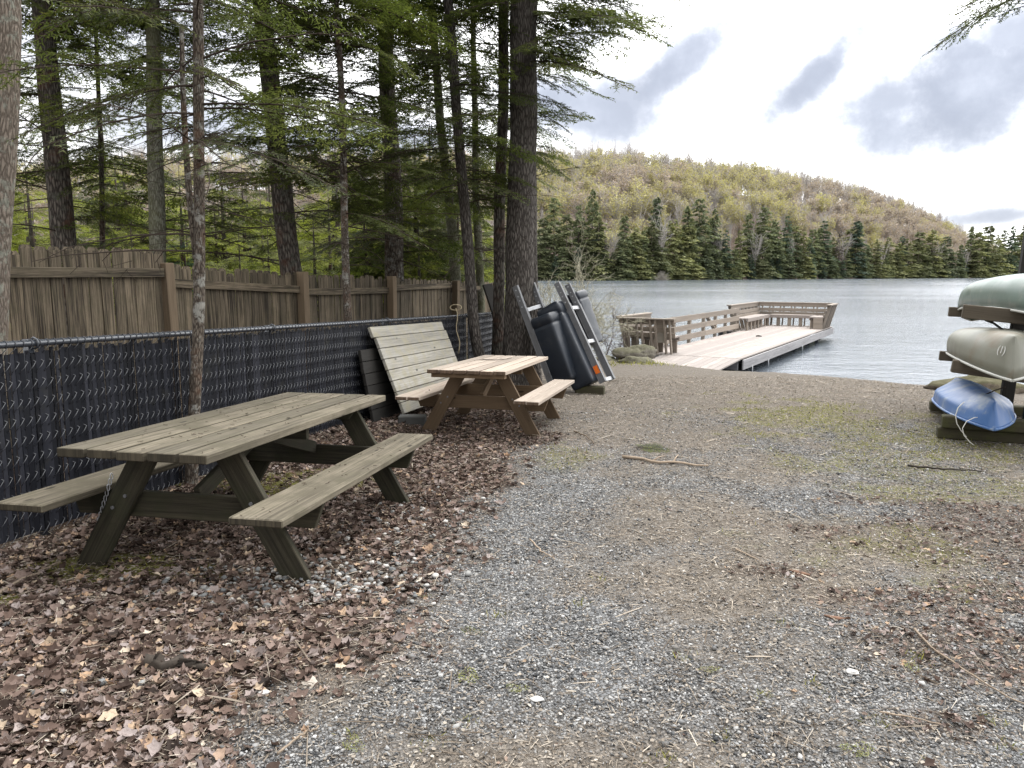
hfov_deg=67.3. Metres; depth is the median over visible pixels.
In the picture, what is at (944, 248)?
conifer
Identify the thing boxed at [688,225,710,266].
conifer
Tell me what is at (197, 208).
young fir tree
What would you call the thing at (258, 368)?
chain link fence
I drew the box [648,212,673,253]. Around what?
hardwood tree
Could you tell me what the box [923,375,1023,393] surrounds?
boulder
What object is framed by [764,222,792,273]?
conifer
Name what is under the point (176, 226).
young fir
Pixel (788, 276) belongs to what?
conifer
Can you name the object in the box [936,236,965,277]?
conifer
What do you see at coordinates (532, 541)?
stick
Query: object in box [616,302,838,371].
dock
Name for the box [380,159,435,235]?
young fir
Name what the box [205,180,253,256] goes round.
young fir
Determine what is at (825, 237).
conifer
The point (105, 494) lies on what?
chain
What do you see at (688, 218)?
conifer
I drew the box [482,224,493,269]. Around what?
conifer
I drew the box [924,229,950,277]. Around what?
conifer
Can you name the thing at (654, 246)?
conifer
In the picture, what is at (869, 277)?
conifer
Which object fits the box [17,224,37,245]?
young fir
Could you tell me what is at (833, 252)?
conifer
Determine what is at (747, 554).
stick
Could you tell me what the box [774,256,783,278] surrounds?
conifer
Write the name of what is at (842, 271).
conifer
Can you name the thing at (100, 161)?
conifer tree
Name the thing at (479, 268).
conifer tree
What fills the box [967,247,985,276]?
conifer
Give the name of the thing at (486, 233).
young fir
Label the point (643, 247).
conifer
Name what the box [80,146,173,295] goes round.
young fir
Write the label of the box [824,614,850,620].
bark piece
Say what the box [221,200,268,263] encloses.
young fir
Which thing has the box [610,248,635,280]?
conifer
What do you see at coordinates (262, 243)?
young fir
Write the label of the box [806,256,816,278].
conifer
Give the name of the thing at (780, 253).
conifer
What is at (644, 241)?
conifer
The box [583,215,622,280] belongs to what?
conifer
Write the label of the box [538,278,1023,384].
lake
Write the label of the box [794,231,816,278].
conifer
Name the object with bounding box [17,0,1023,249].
sky
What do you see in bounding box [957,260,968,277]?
conifer
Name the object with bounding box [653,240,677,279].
conifer
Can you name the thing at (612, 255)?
conifer
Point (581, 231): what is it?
conifer
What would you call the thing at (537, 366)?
hemlock tree
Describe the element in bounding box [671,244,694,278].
conifer
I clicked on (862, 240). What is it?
conifer
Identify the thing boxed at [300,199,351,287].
young fir
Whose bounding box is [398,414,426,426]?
concrete block
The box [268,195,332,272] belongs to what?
young fir
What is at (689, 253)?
conifer
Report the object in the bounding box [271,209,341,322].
young fir
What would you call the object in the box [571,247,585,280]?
conifer
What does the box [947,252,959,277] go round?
conifer
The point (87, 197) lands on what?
young fir
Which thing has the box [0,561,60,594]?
stick
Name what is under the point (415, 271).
young fir
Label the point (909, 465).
stick
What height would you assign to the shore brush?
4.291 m
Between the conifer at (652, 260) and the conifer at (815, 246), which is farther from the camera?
the conifer at (815, 246)
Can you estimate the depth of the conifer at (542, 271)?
327.58 m
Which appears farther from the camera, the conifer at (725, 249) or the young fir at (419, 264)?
the conifer at (725, 249)
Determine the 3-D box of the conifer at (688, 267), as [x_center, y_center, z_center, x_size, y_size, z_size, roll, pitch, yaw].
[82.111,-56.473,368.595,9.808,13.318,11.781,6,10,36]
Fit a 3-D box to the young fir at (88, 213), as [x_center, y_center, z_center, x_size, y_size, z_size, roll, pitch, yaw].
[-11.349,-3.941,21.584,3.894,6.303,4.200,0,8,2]
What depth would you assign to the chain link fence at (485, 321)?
14.36 m
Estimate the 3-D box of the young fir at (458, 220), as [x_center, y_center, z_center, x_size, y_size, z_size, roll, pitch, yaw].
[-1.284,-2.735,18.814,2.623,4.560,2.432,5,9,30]
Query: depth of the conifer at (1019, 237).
630.44 m
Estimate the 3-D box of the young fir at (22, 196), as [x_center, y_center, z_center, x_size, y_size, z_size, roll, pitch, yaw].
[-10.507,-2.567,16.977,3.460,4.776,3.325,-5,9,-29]
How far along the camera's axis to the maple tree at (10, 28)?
6.05 m
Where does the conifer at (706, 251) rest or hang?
on the hill
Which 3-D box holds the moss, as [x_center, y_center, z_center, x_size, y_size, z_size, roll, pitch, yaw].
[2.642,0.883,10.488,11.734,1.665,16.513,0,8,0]
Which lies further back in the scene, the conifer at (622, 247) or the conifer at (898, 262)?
the conifer at (898, 262)
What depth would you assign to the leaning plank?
14.40 m
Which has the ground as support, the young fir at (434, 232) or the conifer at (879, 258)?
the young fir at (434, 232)
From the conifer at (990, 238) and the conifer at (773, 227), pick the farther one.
the conifer at (990, 238)
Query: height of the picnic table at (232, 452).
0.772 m
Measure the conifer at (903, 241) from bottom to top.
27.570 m
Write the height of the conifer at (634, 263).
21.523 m
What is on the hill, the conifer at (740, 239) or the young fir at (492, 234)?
the conifer at (740, 239)
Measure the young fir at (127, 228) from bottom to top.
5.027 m
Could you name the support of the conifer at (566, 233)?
on the hill
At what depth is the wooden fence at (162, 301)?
8.79 m
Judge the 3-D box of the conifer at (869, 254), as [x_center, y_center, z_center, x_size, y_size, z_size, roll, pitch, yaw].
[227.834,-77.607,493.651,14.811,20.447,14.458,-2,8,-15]
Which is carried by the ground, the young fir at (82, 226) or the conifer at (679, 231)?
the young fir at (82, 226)
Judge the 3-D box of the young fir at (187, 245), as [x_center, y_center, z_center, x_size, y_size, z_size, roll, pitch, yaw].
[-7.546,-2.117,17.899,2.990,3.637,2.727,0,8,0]
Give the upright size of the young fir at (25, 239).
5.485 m
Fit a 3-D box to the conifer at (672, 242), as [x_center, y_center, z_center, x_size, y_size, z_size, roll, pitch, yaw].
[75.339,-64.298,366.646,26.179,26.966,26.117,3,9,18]
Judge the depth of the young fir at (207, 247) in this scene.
19.38 m
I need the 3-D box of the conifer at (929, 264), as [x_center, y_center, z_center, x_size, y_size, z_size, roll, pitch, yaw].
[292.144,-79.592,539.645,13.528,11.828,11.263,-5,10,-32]
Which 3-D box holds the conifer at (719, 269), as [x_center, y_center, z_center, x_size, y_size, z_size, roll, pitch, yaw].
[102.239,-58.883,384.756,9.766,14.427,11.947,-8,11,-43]
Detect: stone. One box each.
[258,690,269,694]
[529,696,543,701]
[846,668,858,674]
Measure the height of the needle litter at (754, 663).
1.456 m
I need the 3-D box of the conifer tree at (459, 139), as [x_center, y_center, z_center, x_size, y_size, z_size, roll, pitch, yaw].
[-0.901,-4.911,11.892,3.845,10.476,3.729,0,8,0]
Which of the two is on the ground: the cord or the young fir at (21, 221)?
the young fir at (21, 221)
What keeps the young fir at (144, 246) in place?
on the ground
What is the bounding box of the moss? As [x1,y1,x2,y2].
[0,356,1022,767]
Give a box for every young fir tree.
[0,0,400,484]
[204,0,472,390]
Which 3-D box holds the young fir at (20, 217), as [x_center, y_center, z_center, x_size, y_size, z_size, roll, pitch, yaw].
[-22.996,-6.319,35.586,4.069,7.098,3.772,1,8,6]
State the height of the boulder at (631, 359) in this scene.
0.323 m
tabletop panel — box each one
[358,348,440,421]
[368,322,457,413]
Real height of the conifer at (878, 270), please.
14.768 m
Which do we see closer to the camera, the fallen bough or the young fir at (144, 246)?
the fallen bough
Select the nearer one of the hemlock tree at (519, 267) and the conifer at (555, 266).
the hemlock tree at (519, 267)
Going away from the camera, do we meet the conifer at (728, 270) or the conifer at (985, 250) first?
the conifer at (728, 270)
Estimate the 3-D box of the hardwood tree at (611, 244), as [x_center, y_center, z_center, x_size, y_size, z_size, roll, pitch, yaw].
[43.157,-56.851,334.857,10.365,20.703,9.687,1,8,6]
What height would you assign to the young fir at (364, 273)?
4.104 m
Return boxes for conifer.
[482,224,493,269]
[537,218,562,280]
[537,228,555,276]
[537,248,549,280]
[542,197,570,274]
[548,214,580,279]
[549,256,560,280]
[551,248,575,280]
[567,205,591,274]
[569,232,606,280]
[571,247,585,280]
[573,254,592,280]
[579,189,607,265]
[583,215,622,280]
[587,224,609,274]
[592,254,606,280]
[594,250,614,280]
[607,252,619,278]
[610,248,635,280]
[612,240,637,279]
[615,215,638,279]
[622,254,636,280]
[627,227,654,280]
[630,233,651,279]
[635,245,654,279]
[637,230,657,276]
[641,221,674,278]
[642,251,658,279]
[647,238,673,275]
[648,197,668,263]
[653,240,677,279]
[653,254,671,279]
[661,220,696,275]
[665,219,695,268]
[668,252,687,279]
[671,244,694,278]
[678,252,692,279]
[679,206,703,271]
[681,226,707,278]
[683,199,721,274]
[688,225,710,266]
[688,257,700,279]
[699,255,714,279]
[700,208,732,276]
[700,245,714,278]
[709,252,729,279]
[718,230,735,276]
[719,247,736,277]
[722,255,735,279]
[730,249,745,279]
[732,230,756,278]
[738,213,758,274]
[746,255,756,278]
[748,226,783,278]
[751,207,782,275]
[753,255,769,279]
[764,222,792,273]
[765,220,783,274]
[768,259,777,278]
[771,240,787,278]
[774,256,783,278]
[781,216,799,275]
[781,225,811,272]
[781,254,801,278]
[792,232,806,276]
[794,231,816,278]
[797,258,810,278]
[801,229,828,274]
[805,237,818,277]
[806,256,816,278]
[814,227,828,274]
[817,221,839,273]
[818,256,827,278]
[823,247,841,278]
[829,237,845,272]
[829,258,841,278]
[835,230,846,272]
[836,228,863,275]
[837,260,848,278]
[840,250,854,277]
[844,221,869,277]
[849,222,871,276]
[853,263,865,278]
[863,247,876,277]
[863,260,871,278]
[868,239,892,277]
[871,257,887,278]
[882,237,902,277]
[882,258,894,278]
[890,243,915,277]
[892,252,904,277]
[893,236,910,272]
[894,259,903,276]
[898,239,923,277]
[904,232,936,277]
[906,263,914,277]
[911,243,926,265]
[913,259,928,277]
[921,247,939,277]
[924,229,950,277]
[924,262,935,277]
[934,242,953,276]
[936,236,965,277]
[937,258,951,277]
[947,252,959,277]
[955,244,967,277]
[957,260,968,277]
[964,226,980,276]
[966,232,997,277]
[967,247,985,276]
[972,263,979,277]
[978,226,1005,276]
[980,241,994,277]
[989,235,1017,275]
[990,249,1000,271]
[998,230,1013,274]
[1003,226,1019,273]
[1010,234,1022,272]
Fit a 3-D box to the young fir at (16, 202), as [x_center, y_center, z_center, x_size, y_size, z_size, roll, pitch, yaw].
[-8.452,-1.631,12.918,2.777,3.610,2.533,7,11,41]
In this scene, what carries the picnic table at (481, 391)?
on the ground
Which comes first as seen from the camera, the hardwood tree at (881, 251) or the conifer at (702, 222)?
the conifer at (702, 222)
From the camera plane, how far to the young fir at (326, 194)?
27.10 m
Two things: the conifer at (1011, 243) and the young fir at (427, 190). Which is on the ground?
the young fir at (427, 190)
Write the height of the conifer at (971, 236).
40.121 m
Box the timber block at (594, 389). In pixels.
[575,385,604,394]
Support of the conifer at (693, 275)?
on the hill
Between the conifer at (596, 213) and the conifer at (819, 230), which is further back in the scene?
the conifer at (819, 230)
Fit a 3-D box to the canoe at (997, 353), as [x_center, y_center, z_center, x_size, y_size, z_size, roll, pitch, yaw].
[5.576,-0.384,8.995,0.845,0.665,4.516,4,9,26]
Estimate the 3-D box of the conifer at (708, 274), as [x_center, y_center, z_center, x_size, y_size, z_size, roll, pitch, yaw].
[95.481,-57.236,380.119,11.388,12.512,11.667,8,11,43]
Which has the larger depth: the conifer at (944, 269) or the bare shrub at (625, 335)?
the conifer at (944, 269)
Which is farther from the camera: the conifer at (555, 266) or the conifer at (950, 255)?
the conifer at (950, 255)
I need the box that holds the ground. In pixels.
[0,360,1023,767]
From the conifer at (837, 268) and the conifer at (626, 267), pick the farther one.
the conifer at (837, 268)
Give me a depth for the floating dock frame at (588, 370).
12.18 m
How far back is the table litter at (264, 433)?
4.54 m
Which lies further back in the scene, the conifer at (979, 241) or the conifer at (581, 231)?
the conifer at (979, 241)
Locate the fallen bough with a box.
[633,443,671,452]
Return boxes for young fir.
[9,197,35,335]
[11,158,76,253]
[11,187,38,249]
[11,202,48,250]
[12,183,39,250]
[12,192,44,243]
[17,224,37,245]
[36,183,90,242]
[36,185,107,248]
[40,208,116,332]
[73,136,147,247]
[74,145,147,290]
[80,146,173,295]
[83,165,148,309]
[110,216,148,254]
[110,227,148,339]
[122,170,193,263]
[134,183,206,272]
[165,165,236,313]
[166,226,205,279]
[166,228,193,293]
[169,199,213,255]
[174,166,279,294]
[191,192,242,274]
[191,205,257,295]
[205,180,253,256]
[213,169,279,273]
[219,191,275,266]
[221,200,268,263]
[221,234,272,311]
[228,153,305,274]
[228,190,279,275]
[234,225,279,312]
[252,184,274,247]
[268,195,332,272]
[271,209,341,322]
[275,149,376,287]
[295,148,369,270]
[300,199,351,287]
[311,88,459,318]
[330,163,447,317]
[333,226,384,318]
[334,207,384,282]
[371,127,464,280]
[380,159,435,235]
[383,230,466,359]
[401,121,475,281]
[403,193,463,274]
[431,191,490,283]
[460,217,505,305]
[472,222,493,282]
[483,231,505,307]
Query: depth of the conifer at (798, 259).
435.35 m
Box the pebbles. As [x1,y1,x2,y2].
[0,486,528,706]
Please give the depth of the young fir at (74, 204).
18.78 m
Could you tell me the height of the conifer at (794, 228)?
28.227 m
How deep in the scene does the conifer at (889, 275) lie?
502.89 m
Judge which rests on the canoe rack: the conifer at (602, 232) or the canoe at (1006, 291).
the canoe at (1006, 291)
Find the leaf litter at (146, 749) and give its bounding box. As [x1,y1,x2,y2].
[0,379,1023,767]
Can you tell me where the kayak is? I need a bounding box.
[931,378,1015,430]
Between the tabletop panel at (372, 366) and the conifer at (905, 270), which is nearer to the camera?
the tabletop panel at (372, 366)
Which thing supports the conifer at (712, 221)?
on the hill
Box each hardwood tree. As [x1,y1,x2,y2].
[604,231,620,259]
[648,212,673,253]
[712,226,727,256]
[749,231,764,276]
[834,230,854,267]
[875,239,894,270]
[930,240,949,275]
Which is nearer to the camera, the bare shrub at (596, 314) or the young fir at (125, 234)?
the young fir at (125, 234)
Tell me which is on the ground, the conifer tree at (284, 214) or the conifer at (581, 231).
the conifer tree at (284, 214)
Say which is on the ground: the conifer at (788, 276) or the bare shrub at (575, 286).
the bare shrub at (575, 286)
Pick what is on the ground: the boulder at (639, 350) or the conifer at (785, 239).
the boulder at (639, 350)
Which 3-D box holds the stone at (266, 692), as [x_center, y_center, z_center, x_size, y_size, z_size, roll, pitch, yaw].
[-0.943,1.174,2.925,0.044,0.016,0.030,5,9,29]
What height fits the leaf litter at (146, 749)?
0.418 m
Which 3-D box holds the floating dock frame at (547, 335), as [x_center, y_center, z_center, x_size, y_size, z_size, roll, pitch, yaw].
[0.772,-0.806,12.580,1.009,1.701,1.340,5,9,30]
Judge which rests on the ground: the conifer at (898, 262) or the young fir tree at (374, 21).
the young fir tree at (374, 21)
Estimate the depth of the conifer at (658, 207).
364.07 m
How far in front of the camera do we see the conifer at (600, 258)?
329.87 m
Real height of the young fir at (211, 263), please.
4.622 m
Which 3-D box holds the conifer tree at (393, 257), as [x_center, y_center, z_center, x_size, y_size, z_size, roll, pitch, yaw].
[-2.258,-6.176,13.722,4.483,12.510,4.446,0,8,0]
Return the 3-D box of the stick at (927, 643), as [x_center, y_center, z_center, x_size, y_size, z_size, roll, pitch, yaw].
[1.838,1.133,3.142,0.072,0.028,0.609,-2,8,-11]
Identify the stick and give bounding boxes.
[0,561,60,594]
[277,725,318,754]
[529,539,554,559]
[622,454,708,466]
[736,548,759,560]
[880,711,940,723]
[907,464,981,471]
[913,628,1023,703]
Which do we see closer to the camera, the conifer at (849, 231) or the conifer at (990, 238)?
the conifer at (849, 231)
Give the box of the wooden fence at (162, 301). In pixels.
[6,244,493,445]
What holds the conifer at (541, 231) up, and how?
on the hill
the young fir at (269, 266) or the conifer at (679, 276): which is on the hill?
the conifer at (679, 276)
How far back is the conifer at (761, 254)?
410.82 m
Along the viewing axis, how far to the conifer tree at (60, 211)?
12.07 m
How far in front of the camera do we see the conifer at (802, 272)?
436.13 m
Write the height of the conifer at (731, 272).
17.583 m
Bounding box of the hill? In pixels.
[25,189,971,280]
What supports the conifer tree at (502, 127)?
on the ground
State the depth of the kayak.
7.99 m
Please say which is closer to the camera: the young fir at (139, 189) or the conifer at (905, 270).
the young fir at (139, 189)
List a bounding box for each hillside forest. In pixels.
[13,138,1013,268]
[16,143,1016,264]
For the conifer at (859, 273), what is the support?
on the hill
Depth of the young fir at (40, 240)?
26.03 m
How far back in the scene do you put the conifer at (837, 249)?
470.50 m
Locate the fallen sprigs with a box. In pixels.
[342,441,920,756]
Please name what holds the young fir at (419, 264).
on the ground
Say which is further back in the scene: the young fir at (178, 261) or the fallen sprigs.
the young fir at (178, 261)
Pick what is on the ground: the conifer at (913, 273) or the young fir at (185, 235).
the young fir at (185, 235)
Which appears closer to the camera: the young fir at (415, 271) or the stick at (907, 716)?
the stick at (907, 716)
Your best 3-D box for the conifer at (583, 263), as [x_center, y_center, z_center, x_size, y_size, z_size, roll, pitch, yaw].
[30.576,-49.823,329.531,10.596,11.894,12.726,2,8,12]
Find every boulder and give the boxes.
[596,355,617,360]
[612,344,656,359]
[617,356,653,363]
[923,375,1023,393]
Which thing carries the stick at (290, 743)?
on the ground
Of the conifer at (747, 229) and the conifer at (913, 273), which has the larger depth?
the conifer at (913, 273)
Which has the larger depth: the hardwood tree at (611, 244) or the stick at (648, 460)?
the hardwood tree at (611, 244)
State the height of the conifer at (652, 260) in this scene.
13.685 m
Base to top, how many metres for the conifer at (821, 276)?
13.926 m
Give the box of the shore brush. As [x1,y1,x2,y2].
[655,271,670,279]
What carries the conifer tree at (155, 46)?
on the ground
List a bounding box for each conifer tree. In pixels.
[12,0,216,344]
[20,0,209,266]
[22,0,283,281]
[107,0,427,284]
[275,0,506,287]
[334,0,577,357]
[344,0,556,299]
[397,0,562,316]
[403,0,615,379]
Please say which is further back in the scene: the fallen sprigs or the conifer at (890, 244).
the conifer at (890, 244)
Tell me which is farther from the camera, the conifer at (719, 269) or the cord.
the conifer at (719, 269)
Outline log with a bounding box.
[143,653,206,671]
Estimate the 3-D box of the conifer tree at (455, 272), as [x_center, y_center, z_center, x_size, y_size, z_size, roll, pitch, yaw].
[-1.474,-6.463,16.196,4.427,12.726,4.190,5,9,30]
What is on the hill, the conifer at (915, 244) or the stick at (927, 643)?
the conifer at (915, 244)
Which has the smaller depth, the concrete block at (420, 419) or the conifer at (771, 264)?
the concrete block at (420, 419)
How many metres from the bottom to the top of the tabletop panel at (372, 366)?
0.914 m
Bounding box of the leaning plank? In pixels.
[482,283,492,316]
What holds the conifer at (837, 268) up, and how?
on the hill
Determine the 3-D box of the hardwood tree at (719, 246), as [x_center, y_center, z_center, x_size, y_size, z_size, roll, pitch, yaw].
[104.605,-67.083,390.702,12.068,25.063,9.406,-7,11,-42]
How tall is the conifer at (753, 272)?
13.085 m
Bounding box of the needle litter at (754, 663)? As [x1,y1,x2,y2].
[0,375,1023,767]
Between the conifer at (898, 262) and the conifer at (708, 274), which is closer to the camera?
the conifer at (708, 274)
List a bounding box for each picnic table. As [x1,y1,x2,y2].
[0,392,432,581]
[395,355,574,436]
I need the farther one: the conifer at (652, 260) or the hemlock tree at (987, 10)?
the conifer at (652, 260)
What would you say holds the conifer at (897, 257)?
on the hill
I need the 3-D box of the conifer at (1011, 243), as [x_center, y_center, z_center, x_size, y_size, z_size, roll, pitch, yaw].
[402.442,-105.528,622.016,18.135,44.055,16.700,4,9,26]
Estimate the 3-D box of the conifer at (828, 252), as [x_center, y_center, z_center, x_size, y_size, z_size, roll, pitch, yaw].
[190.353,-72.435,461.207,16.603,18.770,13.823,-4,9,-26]
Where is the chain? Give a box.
[97,473,112,519]
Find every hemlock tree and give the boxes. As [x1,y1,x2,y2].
[380,0,693,384]
[532,35,557,381]
[920,0,1023,58]
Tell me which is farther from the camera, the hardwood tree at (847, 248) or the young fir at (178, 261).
the hardwood tree at (847, 248)
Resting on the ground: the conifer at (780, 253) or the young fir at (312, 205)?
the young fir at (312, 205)
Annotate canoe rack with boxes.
[929,233,1023,443]
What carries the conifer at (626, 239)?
on the hill
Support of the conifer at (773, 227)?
on the hill
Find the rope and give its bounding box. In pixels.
[450,304,461,353]
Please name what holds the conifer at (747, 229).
on the hill
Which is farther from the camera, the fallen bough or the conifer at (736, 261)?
the conifer at (736, 261)
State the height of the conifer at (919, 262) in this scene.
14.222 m
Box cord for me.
[955,402,977,445]
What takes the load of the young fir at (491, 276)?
on the ground
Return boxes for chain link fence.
[0,313,467,548]
[467,312,492,358]
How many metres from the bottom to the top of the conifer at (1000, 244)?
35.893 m
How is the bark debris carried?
on the ground
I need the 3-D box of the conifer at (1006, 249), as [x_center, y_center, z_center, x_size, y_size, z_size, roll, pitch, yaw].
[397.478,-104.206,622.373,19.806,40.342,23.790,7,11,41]
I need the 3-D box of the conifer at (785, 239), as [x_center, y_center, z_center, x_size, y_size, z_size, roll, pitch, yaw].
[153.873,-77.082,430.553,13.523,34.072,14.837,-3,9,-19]
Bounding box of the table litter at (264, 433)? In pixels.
[83,394,417,516]
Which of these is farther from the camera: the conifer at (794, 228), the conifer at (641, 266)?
the conifer at (794, 228)
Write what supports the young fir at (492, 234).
on the ground
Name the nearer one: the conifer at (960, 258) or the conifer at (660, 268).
the conifer at (660, 268)
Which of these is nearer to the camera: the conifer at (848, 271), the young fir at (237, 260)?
the young fir at (237, 260)
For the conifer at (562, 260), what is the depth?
328.35 m
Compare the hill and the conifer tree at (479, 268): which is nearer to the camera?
the conifer tree at (479, 268)
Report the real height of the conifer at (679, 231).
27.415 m
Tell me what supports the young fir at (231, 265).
on the ground
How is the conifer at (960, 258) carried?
on the hill
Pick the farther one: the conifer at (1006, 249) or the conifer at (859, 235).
the conifer at (1006, 249)
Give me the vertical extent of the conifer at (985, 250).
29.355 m
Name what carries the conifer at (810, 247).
on the hill
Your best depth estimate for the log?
3.05 m
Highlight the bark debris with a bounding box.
[0,377,1023,767]
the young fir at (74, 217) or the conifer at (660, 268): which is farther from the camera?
the conifer at (660, 268)
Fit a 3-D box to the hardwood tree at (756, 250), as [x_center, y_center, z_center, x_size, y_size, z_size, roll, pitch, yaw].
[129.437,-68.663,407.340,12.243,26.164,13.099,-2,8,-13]
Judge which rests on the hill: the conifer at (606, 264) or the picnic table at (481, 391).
the conifer at (606, 264)
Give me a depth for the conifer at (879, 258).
497.09 m
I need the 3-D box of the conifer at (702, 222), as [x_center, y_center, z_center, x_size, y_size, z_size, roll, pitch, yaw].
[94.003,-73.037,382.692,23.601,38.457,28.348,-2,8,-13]
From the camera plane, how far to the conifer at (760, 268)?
406.92 m
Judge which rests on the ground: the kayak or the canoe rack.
the canoe rack
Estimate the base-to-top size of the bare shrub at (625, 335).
1.638 m
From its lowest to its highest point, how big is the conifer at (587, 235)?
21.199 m
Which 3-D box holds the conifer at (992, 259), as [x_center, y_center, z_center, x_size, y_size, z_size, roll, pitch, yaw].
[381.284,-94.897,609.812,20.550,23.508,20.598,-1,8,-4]
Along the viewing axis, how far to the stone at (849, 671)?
3.06 m
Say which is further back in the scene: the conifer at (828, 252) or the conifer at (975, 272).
the conifer at (975, 272)
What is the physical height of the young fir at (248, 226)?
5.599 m
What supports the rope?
hanging from the chain link fence at (258, 368)
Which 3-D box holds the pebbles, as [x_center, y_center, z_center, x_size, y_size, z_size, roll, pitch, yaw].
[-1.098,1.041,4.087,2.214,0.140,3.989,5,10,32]
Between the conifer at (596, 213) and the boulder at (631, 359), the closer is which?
the boulder at (631, 359)
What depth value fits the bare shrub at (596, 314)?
20.57 m
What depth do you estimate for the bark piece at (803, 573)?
4.15 m
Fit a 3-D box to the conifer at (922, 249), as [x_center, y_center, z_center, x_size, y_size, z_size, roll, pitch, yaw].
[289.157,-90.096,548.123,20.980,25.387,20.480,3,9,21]
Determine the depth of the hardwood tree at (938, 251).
545.36 m
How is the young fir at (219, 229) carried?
on the ground
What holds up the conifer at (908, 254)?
on the hill
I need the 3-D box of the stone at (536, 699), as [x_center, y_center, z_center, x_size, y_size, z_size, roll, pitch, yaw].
[0.091,1.170,2.852,0.047,0.020,0.044,-7,10,-39]
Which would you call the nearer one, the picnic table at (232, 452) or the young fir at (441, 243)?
the picnic table at (232, 452)
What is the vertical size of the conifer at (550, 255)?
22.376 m
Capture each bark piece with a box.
[789,569,810,575]
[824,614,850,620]
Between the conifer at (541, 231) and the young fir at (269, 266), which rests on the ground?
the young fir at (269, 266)
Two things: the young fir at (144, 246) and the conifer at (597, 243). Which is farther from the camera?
the conifer at (597, 243)
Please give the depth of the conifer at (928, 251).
540.38 m
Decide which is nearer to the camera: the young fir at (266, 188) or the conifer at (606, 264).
the young fir at (266, 188)
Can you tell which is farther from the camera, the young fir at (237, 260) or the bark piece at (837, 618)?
the young fir at (237, 260)
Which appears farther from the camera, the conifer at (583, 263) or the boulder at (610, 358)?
the conifer at (583, 263)
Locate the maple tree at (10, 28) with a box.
[0,0,21,460]
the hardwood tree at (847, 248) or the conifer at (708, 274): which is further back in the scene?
the hardwood tree at (847, 248)
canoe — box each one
[946,327,1023,381]
[957,273,1023,320]
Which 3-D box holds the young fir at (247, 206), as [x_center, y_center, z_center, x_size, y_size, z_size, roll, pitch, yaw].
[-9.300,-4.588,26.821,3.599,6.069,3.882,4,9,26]
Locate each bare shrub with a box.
[504,219,646,355]
[539,282,634,354]
[600,306,626,358]
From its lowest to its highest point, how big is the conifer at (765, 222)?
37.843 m
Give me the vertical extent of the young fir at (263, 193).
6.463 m
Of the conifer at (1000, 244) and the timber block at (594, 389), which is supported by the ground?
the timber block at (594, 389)
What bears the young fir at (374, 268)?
on the ground
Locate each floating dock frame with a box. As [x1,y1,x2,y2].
[512,282,602,382]
[537,281,615,390]
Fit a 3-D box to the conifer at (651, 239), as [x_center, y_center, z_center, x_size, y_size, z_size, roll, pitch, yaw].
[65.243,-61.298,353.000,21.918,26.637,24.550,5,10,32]
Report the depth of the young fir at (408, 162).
18.11 m
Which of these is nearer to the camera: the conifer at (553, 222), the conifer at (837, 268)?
the conifer at (553, 222)

